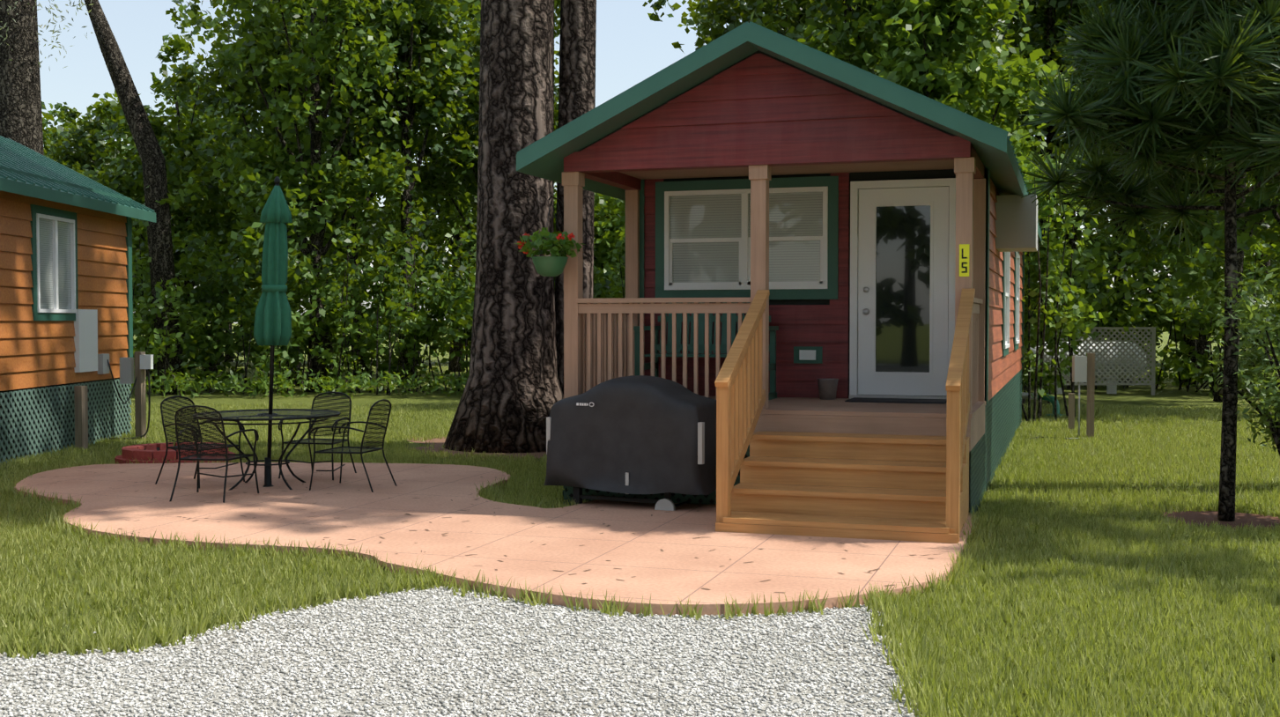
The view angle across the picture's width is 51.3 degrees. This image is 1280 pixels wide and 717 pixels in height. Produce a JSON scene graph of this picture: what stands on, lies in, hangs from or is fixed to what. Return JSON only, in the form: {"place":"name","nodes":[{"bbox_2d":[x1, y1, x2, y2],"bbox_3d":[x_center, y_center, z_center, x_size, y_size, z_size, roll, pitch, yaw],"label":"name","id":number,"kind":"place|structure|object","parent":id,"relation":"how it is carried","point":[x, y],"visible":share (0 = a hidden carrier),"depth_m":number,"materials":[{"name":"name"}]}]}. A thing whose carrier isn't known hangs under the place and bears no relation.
{"place":"outdoors","nodes":[
{"label":"outdoors","id":0,"kind":"place"},
{"bbox_2d":[0,582,926,716],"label":"gravel","id":1,"kind":"structure","parent":0,"point":[441,651],"depth_m":6.29,"materials":[{"name":"grey gravel"}]},
{"bbox_2d":[14,462,972,615],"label":"patio","id":2,"kind":"structure","parent":0,"point":[444,517],"depth_m":9.81,"materials":[{"name":"concrete"}]},
{"bbox_2d":[155,395,244,488],"bbox_3d":[-4.295,0.828,12.940,0.688,0.922,0.641,1,2,27],"label":"patio chair","id":3,"kind":"object","parent":2,"relation":"on","point":[181,418],"visible":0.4,"depth_m":12.97,"materials":[{"name":"black metal"}]},
{"bbox_2d":[169,405,258,503],"bbox_3d":[-3.817,0.858,11.892,0.641,0.922,0.688,0,2,7],"label":"patio chair","id":4,"kind":"object","parent":2,"relation":"on","point":[216,454],"visible":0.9,"depth_m":11.69,"materials":[{"name":"black metal"}]},
{"bbox_2d":[192,408,340,490],"bbox_3d":[-3.544,0.912,12.698,1.361,0.779,1.361,1,2,18],"label":"patio table","id":5,"kind":"object","parent":2,"relation":"on","point":[274,415],"visible":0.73,"depth_m":12.55,"materials":[{"name":"black metal"}]},
{"bbox_2d":[253,176,292,487],"bbox_3d":[-3.544,-0.216,12.665,0.520,3.018,0.520,1,2,18],"label":"patio umbrella","id":6,"kind":"object","parent":2,"relation":"on","point":[272,328],"visible":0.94,"depth_m":12.58,"materials":[{"name":"green fabric"}]},
{"bbox_2d":[278,391,356,480],"bbox_3d":[-3.232,0.811,13.548,0.646,0.922,0.729,1,2,18],"label":"patio chair","id":7,"kind":"object","parent":2,"relation":"on","point":[332,440],"visible":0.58,"depth_m":13.73,"materials":[{"name":"black metal"}]},
{"bbox_2d":[308,399,397,492],"bbox_3d":[-2.686,0.839,12.569,0.712,0.922,0.641,1,2,18],"label":"patio chair","id":8,"kind":"object","parent":2,"relation":"on","point":[362,447],"visible":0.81,"depth_m":12.49,"materials":[{"name":"black metal"}]},
{"bbox_2d":[543,375,716,510],"bbox_3d":[-0.031,0.736,11.513,1.526,1.180,0.793,1,2,25],"label":"covered grill","id":9,"kind":"object","parent":2,"relation":"on","point":[638,434],"visible":0.98,"depth_m":11.21,"materials":[{"name":"black fabric"}]},
{"bbox_2d":[0,323,1279,716],"bbox_3d":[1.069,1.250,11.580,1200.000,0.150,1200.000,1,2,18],"label":"lawn","id":10,"kind":"structure","parent":0,"point":[1085,579],"depth_m":8.55,"materials":[{"name":"green plant"}]},
{"bbox_2d":[0,0,94,155],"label":"tree","id":11,"kind":"object","parent":10,"relation":"on","point":[20,111],"visible":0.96,"depth_m":26.32,"materials":[{"name":"grey plant"}]},
{"bbox_2d":[41,102,94,161],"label":"tree","id":12,"kind":"object","parent":10,"relation":"on","point":[48,131],"depth_m":44.27,"materials":[{"name":"plant"}]},
{"bbox_2d":[0,135,155,463],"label":"cabin","id":13,"kind":"object","parent":10,"relation":"on","point":[66,315],"visible":0.88,"depth_m":16.89,"materials":[{"name":"orange wood"}]},
{"bbox_2d":[73,385,88,450],"bbox_3d":[-7.121,0.759,16.995,0.110,0.820,0.110,1,2,18],"label":"short post","id":14,"kind":"object","parent":10,"relation":"on","point":[81,417],"visible":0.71,"depth_m":16.95,"materials":[{"name":"brown wood"}]},
{"bbox_2d":[41,101,182,303],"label":"tree","id":15,"kind":"object","parent":10,"relation":"on","point":[47,116],"depth_m":47.21,"materials":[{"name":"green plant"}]},
{"bbox_2d":[44,92,200,324],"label":"tree","id":16,"kind":"object","parent":10,"relation":"on","point":[77,153],"visible":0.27,"depth_m":42.28,"materials":[{"name":"plant"}]},
{"bbox_2d":[107,351,153,439],"bbox_3d":[-7.060,0.518,18.440,0.614,1.220,0.290,-1,2,-29],"label":"utility pedestal","id":17,"kind":"object","parent":10,"relation":"on","point":[143,361],"visible":0.94,"depth_m":18.46,"materials":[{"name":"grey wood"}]},
{"bbox_2d":[83,0,184,394],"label":"tree trunk","id":18,"kind":"object","parent":10,"relation":"on","point":[159,231],"visible":0.88,"depth_m":29.54,"materials":[{"name":"grey plant"}]},
{"bbox_2d":[131,217,184,377],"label":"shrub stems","id":19,"kind":"object","parent":10,"relation":"on","point":[136,266],"visible":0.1,"depth_m":29.71,"materials":[{"name":"plant"}]},
{"bbox_2d":[114,442,235,464],"bbox_3d":[-5.370,1.116,15.404,1.307,0.198,1.314,1,2,18],"label":"fire ring","id":20,"kind":"object","parent":10,"relation":"on","point":[147,452],"visible":0.42,"depth_m":14.93,"materials":[{"name":"red brick"}]},
{"bbox_2d":[81,32,268,360],"bbox_3d":[-12.332,-3.995,35.443,5.284,9.328,5.579,1,2,18],"label":"tree","id":21,"kind":"object","parent":10,"relation":"on","point":[188,212],"visible":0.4,"depth_m":34.90,"materials":[{"name":"plant"}]},
{"bbox_2d":[79,79,281,374],"bbox_3d":[-13.944,-4.121,40.907,7.122,9.296,7.284,1,2,18],"label":"tree","id":22,"kind":"object","parent":10,"relation":"on","point":[185,107],"visible":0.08,"depth_m":39.73,"materials":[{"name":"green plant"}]},
{"bbox_2d":[132,273,237,396],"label":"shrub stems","id":23,"kind":"object","parent":10,"relation":"on","point":[149,340],"visible":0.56,"depth_m":29.56,"materials":[{"name":"green plant"}]},
{"bbox_2d":[132,229,240,392],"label":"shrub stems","id":24,"kind":"object","parent":10,"relation":"on","point":[193,247],"visible":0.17,"depth_m":30.47,"materials":[{"name":"plant"}]},
{"bbox_2d":[133,282,266,393],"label":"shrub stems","id":25,"kind":"object","parent":10,"relation":"on","point":[229,350],"visible":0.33,"depth_m":30.57,"materials":[{"name":"plant"}]},
{"bbox_2d":[169,125,309,362],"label":"tree","id":26,"kind":"object","parent":10,"relation":"on","point":[235,288],"visible":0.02,"depth_m":51.04,"materials":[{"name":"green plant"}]},
{"bbox_2d":[179,217,317,394],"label":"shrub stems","id":27,"kind":"object","parent":10,"relation":"on","point":[237,280],"visible":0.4,"depth_m":30.38,"materials":[{"name":"plant"}]},
{"bbox_2d":[142,0,404,385],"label":"tree","id":28,"kind":"object","parent":10,"relation":"on","point":[218,78],"visible":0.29,"depth_m":32.64,"materials":[{"name":"plant"}]},
{"bbox_2d":[128,367,469,399],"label":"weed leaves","id":29,"kind":"object","parent":10,"relation":"on","point":[365,381],"visible":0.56,"depth_m":28.57,"materials":[{"name":"green plant"}]},
{"bbox_2d":[201,0,400,369],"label":"tree","id":30,"kind":"object","parent":10,"relation":"on","point":[256,93],"depth_m":40.91,"materials":[{"name":"plant"}]},
{"bbox_2d":[140,0,472,392],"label":"tree","id":31,"kind":"object","parent":10,"relation":"on","point":[318,172],"visible":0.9,"depth_m":29.97,"materials":[{"name":"green plant"}]},
{"bbox_2d":[243,256,373,397],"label":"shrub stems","id":32,"kind":"object","parent":10,"relation":"on","point":[326,354],"visible":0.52,"depth_m":29.95,"materials":[{"name":"plant"}]},
{"bbox_2d":[199,139,424,358],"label":"tree","id":33,"kind":"object","parent":10,"relation":"on","point":[258,290],"visible":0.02,"depth_m":48.62,"materials":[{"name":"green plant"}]},
{"bbox_2d":[259,274,398,392],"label":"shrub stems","id":34,"kind":"object","parent":10,"relation":"on","point":[332,329],"visible":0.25,"depth_m":31.43,"materials":[{"name":"plant"}]},
{"bbox_2d":[292,219,419,395],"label":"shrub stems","id":35,"kind":"object","parent":10,"relation":"on","point":[351,239],"visible":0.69,"depth_m":30.04,"materials":[{"name":"green plant"}]},
{"bbox_2d":[284,3,480,376],"bbox_3d":[-8.462,-6.274,39.800,7.650,13.635,8.362,1,2,18],"label":"tree","id":36,"kind":"object","parent":10,"relation":"on","point":[475,48],"visible":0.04,"depth_m":39.55,"materials":[{"name":"plant"}]},
{"bbox_2d":[320,197,448,393],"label":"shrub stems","id":37,"kind":"object","parent":10,"relation":"on","point":[376,275],"visible":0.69,"depth_m":30.49,"materials":[{"name":"green plant"}]},
{"bbox_2d":[306,128,476,363],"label":"tree","id":38,"kind":"object","parent":10,"relation":"on","point":[363,252],"visible":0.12,"depth_m":48.36,"materials":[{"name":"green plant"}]},
{"bbox_2d":[304,0,480,387],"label":"tree","id":39,"kind":"object","parent":10,"relation":"on","point":[430,31],"visible":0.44,"depth_m":32.78,"materials":[{"name":"green plant"}]},
{"bbox_2d":[321,0,480,371],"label":"tree","id":40,"kind":"object","parent":10,"relation":"on","point":[428,152],"depth_m":42.54,"materials":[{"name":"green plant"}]},
{"bbox_2d":[334,255,473,392],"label":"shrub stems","id":41,"kind":"object","parent":10,"relation":"on","point":[423,333],"visible":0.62,"depth_m":30.66,"materials":[{"name":"plant"}]},
{"bbox_2d":[384,267,475,394],"bbox_3d":[-3.841,-0.630,29.731,3.352,2.949,2.873,1,2,18],"label":"tree","id":42,"kind":"object","parent":10,"relation":"on","point":[462,292],"visible":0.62,"depth_m":29.34,"materials":[{"name":"plant"}]},
{"bbox_2d":[409,229,476,391],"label":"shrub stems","id":43,"kind":"object","parent":10,"relation":"on","point":[464,248],"visible":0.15,"depth_m":31.29,"materials":[{"name":"plant"}]},
{"bbox_2d":[431,220,476,361],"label":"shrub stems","id":44,"kind":"object","parent":10,"relation":"on","point":[463,234],"depth_m":31.01,"materials":[{"name":"plant"}]},
{"bbox_2d":[357,0,560,351],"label":"tree trunk","id":45,"kind":"object","parent":10,"relation":"on","point":[434,176],"visible":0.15,"depth_m":35.44,"materials":[{"name":"plant"}]},
{"bbox_2d":[405,436,547,461],"bbox_3d":[-1.366,1.145,17.662,3.686,0.001,3.652,-1,2,-33],"label":"mulch bed","id":46,"kind":"object","parent":10,"relation":"on","point":[439,442],"visible":0.05,"depth_m":17.01,"materials":[{"name":"brown soil"}]},
{"bbox_2d":[443,0,596,453],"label":"pine trunk","id":47,"kind":"object","parent":46,"relation":"on","point":[513,394],"visible":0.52,"depth_m":16.93,"materials":[{"name":"brown plant"}]},
{"bbox_2d":[399,131,596,349],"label":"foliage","id":48,"kind":"object","parent":10,"relation":"on","point":[425,211],"depth_m":50.14,"materials":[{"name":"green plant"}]},
{"bbox_2d":[436,0,599,265],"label":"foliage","id":49,"kind":"object","parent":10,"relation":"on","point":[477,36],"depth_m":39.39,"materials":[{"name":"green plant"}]},
{"bbox_2d":[554,184,625,298],"bbox_3d":[-0.554,-2.531,38.198,5.929,6.266,5.773,0,2,4],"label":"tree","id":50,"kind":"object","parent":10,"relation":"on","point":[601,250],"visible":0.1,"depth_m":37.01,"materials":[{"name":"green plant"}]},
{"bbox_2d":[554,268,625,298],"bbox_3d":[-1.416,-0.934,29.584,2.888,3.568,3.252,-1,2,-21],"label":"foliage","id":51,"kind":"object","parent":10,"relation":"on","point":[598,292],"visible":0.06,"depth_m":28.57,"materials":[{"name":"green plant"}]},
{"bbox_2d":[593,194,625,298],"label":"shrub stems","id":52,"kind":"object","parent":10,"relation":"on","point":[616,290],"visible":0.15,"depth_m":30.98,"materials":[{"name":"plant"}]},
{"bbox_2d":[610,0,851,274],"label":"tree trunk","id":53,"kind":"object","parent":10,"relation":"on","point":[721,13],"visible":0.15,"depth_m":30.07,"materials":[{"name":"plant"}]},
{"bbox_2d":[514,21,1042,543],"bbox_3d":[2.638,-0.863,16.335,4.320,4.102,13.475,1,2,18],"label":"cabin","id":54,"kind":"object","parent":10,"relation":"on","point":[821,303],"visible":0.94,"depth_m":11.68,"materials":[{"name":"red wood"}]},
{"bbox_2d":[667,0,926,48],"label":"tree trunk","id":55,"kind":"object","parent":10,"relation":"on","point":[694,28],"depth_m":39.21,"materials":[{"name":"plant"}]},
{"bbox_2d":[744,0,1018,110],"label":"tree","id":56,"kind":"object","parent":10,"relation":"on","point":[836,11],"visible":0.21,"depth_m":25.55,"materials":[{"name":"plant"}]},
{"bbox_2d":[843,0,1020,103],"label":"tree trunk","id":57,"kind":"object","parent":10,"relation":"on","point":[1006,41],"visible":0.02,"depth_m":30.09,"materials":[{"name":"plant"}]},
{"bbox_2d":[802,0,1080,349],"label":"tree","id":58,"kind":"object","parent":10,"relation":"on","point":[1006,85],"visible":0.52,"depth_m":24.24,"materials":[{"name":"green plant"}]},
{"bbox_2d":[961,22,1012,116],"bbox_3d":[7.566,-6.735,37.942,7.436,14.648,7.472,-1,2,-20],"label":"tree trunk","id":59,"kind":"object","parent":10,"relation":"on","point":[992,38],"depth_m":34.98,"materials":[{"name":"plant"}]},
{"bbox_2d":[1021,392,1065,417],"bbox_3d":[6.951,0.792,22.942,0.796,0.415,0.400,1,2,18],"label":"sewer elbow","id":60,"kind":"object","parent":10,"relation":"on","point":[1024,395],"visible":0.56,"depth_m":22.87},
{"bbox_2d":[988,5,1111,213],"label":"tree trunk","id":61,"kind":"object","parent":10,"relation":"on","point":[1106,208],"depth_m":41.29,"materials":[{"name":"plant"}]},
{"bbox_2d":[996,115,1111,423],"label":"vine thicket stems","id":62,"kind":"object","parent":10,"relation":"on","point":[1045,260],"visible":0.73,"depth_m":21.98,"materials":[{"name":"green plant"}]},
{"bbox_2d":[977,0,1140,385],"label":"tree","id":63,"kind":"object","parent":10,"relation":"on","point":[1017,25],"visible":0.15,"depth_m":33.08,"materials":[{"name":"plant"}]},
{"bbox_2d":[1025,353,1095,441],"bbox_3d":[5.653,0.528,18.421,1.346,1.200,0.444,-1,2,-24],"label":"utility post","id":64,"kind":"object","parent":10,"relation":"on","point":[1083,368],"visible":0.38,"depth_m":18.48,"materials":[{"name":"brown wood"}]},
{"bbox_2d":[1021,191,1099,404],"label":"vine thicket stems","id":65,"kind":"object","parent":10,"relation":"on","point":[1051,339],"depth_m":26.50,"materials":[{"name":"plant"}]},
{"bbox_2d":[1068,393,1074,429],"bbox_3d":[6.518,0.804,20.141,0.090,0.550,0.090,1,2,18],"label":"utility post","id":66,"kind":"object","parent":10,"relation":"on","point":[1071,410],"visible":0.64,"depth_m":20.10,"materials":[{"name":"brown wood"}]},
{"bbox_2d":[1025,336,1146,393],"bbox_3d":[10.097,0.131,30.226,2.740,1.320,0.840,0,2,-1],"label":"propane tank","id":67,"kind":"object","parent":10,"relation":"on","point":[1111,388],"visible":0.17,"depth_m":29.91,"materials":[{"name":"white metal"}]},
{"bbox_2d":[1045,250,1136,385],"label":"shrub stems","id":68,"kind":"object","parent":10,"relation":"on","point":[1118,297],"visible":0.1,"depth_m":32.63,"materials":[{"name":"plant"}]},
{"bbox_2d":[1042,326,1155,395],"bbox_3d":[10.105,0.061,29.424,2.563,1.505,0.101,0,2,-1],"label":"lattice screen","id":69,"kind":"object","parent":10,"relation":"on","point":[1152,352],"visible":0.5,"depth_m":29.41,"materials":[{"name":"grey wood"}]},
{"bbox_2d":[1023,136,1174,356],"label":"tree trunk","id":70,"kind":"object","parent":10,"relation":"on","point":[1085,219],"visible":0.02,"depth_m":48.45,"materials":[{"name":"plant"}]},
{"bbox_2d":[1000,13,1211,340],"bbox_3d":[13.144,-6.645,39.096,7.688,14.391,6.659,2,2,44],"label":"tree","id":71,"kind":"object","parent":10,"relation":"on","point":[1078,218],"visible":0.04,"depth_m":38.85,"materials":[{"name":"plant"}]},
{"bbox_2d":[1048,269,1176,389],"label":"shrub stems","id":72,"kind":"object","parent":10,"relation":"on","point":[1120,288],"visible":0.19,"depth_m":31.98,"materials":[{"name":"plant"}]},
{"bbox_2d":[986,0,1252,385],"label":"tree","id":73,"kind":"object","parent":10,"relation":"on","point":[1043,33],"visible":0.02,"depth_m":33.59,"materials":[{"name":"plant"}]},
{"bbox_2d":[1035,82,1218,337],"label":"tree trunk","id":74,"kind":"object","parent":10,"relation":"on","point":[1093,237],"depth_m":42.64,"materials":[{"name":"plant"}]},
{"bbox_2d":[1081,242,1213,389],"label":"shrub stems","id":75,"kind":"object","parent":10,"relation":"on","point":[1135,266],"visible":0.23,"depth_m":32.41,"materials":[{"name":"plant"}]},
{"bbox_2d":[1057,194,1255,350],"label":"tree trunk","id":76,"kind":"object","parent":10,"relation":"on","point":[1154,237],"depth_m":49.19,"materials":[{"name":"plant"}]},
{"bbox_2d":[1035,0,1279,401],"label":"tree trunk","id":77,"kind":"object","parent":10,"relation":"on","point":[1175,300],"visible":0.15,"depth_m":26.35,"materials":[{"name":"plant"}]},
{"bbox_2d":[1082,127,1279,384],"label":"tree trunk","id":78,"kind":"object","parent":10,"relation":"on","point":[1172,246],"visible":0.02,"depth_m":33.34,"materials":[{"name":"plant"}]},
{"bbox_2d":[1093,155,1279,378],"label":"tree trunk","id":79,"kind":"object","parent":10,"relation":"on","point":[1203,343],"depth_m":37.99,"materials":[{"name":"plant"}]},
{"bbox_2d":[1120,266,1268,390],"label":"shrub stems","id":80,"kind":"object","parent":10,"relation":"on","point":[1179,334],"visible":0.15,"depth_m":32.10,"materials":[{"name":"plant"}]},
{"bbox_2d":[1149,220,1279,397],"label":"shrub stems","id":81,"kind":"object","parent":10,"relation":"on","point":[1184,368],"visible":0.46,"depth_m":29.21,"materials":[{"name":"plant"}]},
{"bbox_2d":[1155,22,1279,281],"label":"tree trunk","id":82,"kind":"object","parent":10,"relation":"on","point":[1250,201],"visible":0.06,"depth_m":24.52,"materials":[{"name":"plant"}]},
{"bbox_2d":[1161,510,1279,531],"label":"mulch ground","id":83,"kind":"structure","parent":10,"relation":"on","point":[1243,519],"depth_m":11.05,"materials":[{"name":"brown soil"}]},
{"bbox_2d":[1018,0,1279,521],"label":"pine tree","id":84,"kind":"object","parent":83,"relation":"on","point":[1171,105],"visible":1,"depth_m":10.60,"materials":[{"name":"green plant"}]},
{"bbox_2d":[1161,261,1279,394],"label":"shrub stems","id":85,"kind":"object","parent":10,"relation":"on","point":[1186,331],"visible":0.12,"depth_m":30.63,"materials":[{"name":"plant"}]},
{"bbox_2d":[1162,180,1279,349],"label":"tree trunk","id":86,"kind":"object","parent":10,"relation":"on","point":[1271,261],"depth_m":47.47,"materials":[{"name":"plant"}]},
{"bbox_2d":[1198,263,1279,456],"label":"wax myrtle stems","id":87,"kind":"object","parent":10,"relation":"on","point":[1268,392],"visible":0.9,"depth_m":10.79,"materials":[{"name":"green plant"}]},
{"bbox_2d":[1216,236,1279,378],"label":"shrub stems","id":88,"kind":"object","parent":10,"relation":"on","point":[1276,250],"visible":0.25,"depth_m":30.34,"materials":[{"name":"plant"}]},
{"bbox_2d":[1220,74,1278,373],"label":"tree trunk","id":89,"kind":"object","parent":10,"relation":"on","point":[1267,263],"depth_m":41.80,"materials":[{"name":"plant"}]},
{"bbox_2d":[1250,303,1279,375],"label":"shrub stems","id":90,"kind":"object","parent":10,"relation":"on","point":[1275,313],"visible":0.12,"depth_m":28.54,"materials":[{"name":"plant"}]},
{"bbox_2d":[36,0,1256,323],"label":"sky","id":91,"kind":"structure","parent":0,"point":[631,48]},
{"bbox_2d":[1021,281,1082,385],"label":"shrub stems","id":92,"kind":"object","parent":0,"point":[1059,303],"visible":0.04,"depth_m":31.87,"materials":[{"name":"plant"}]}
]}

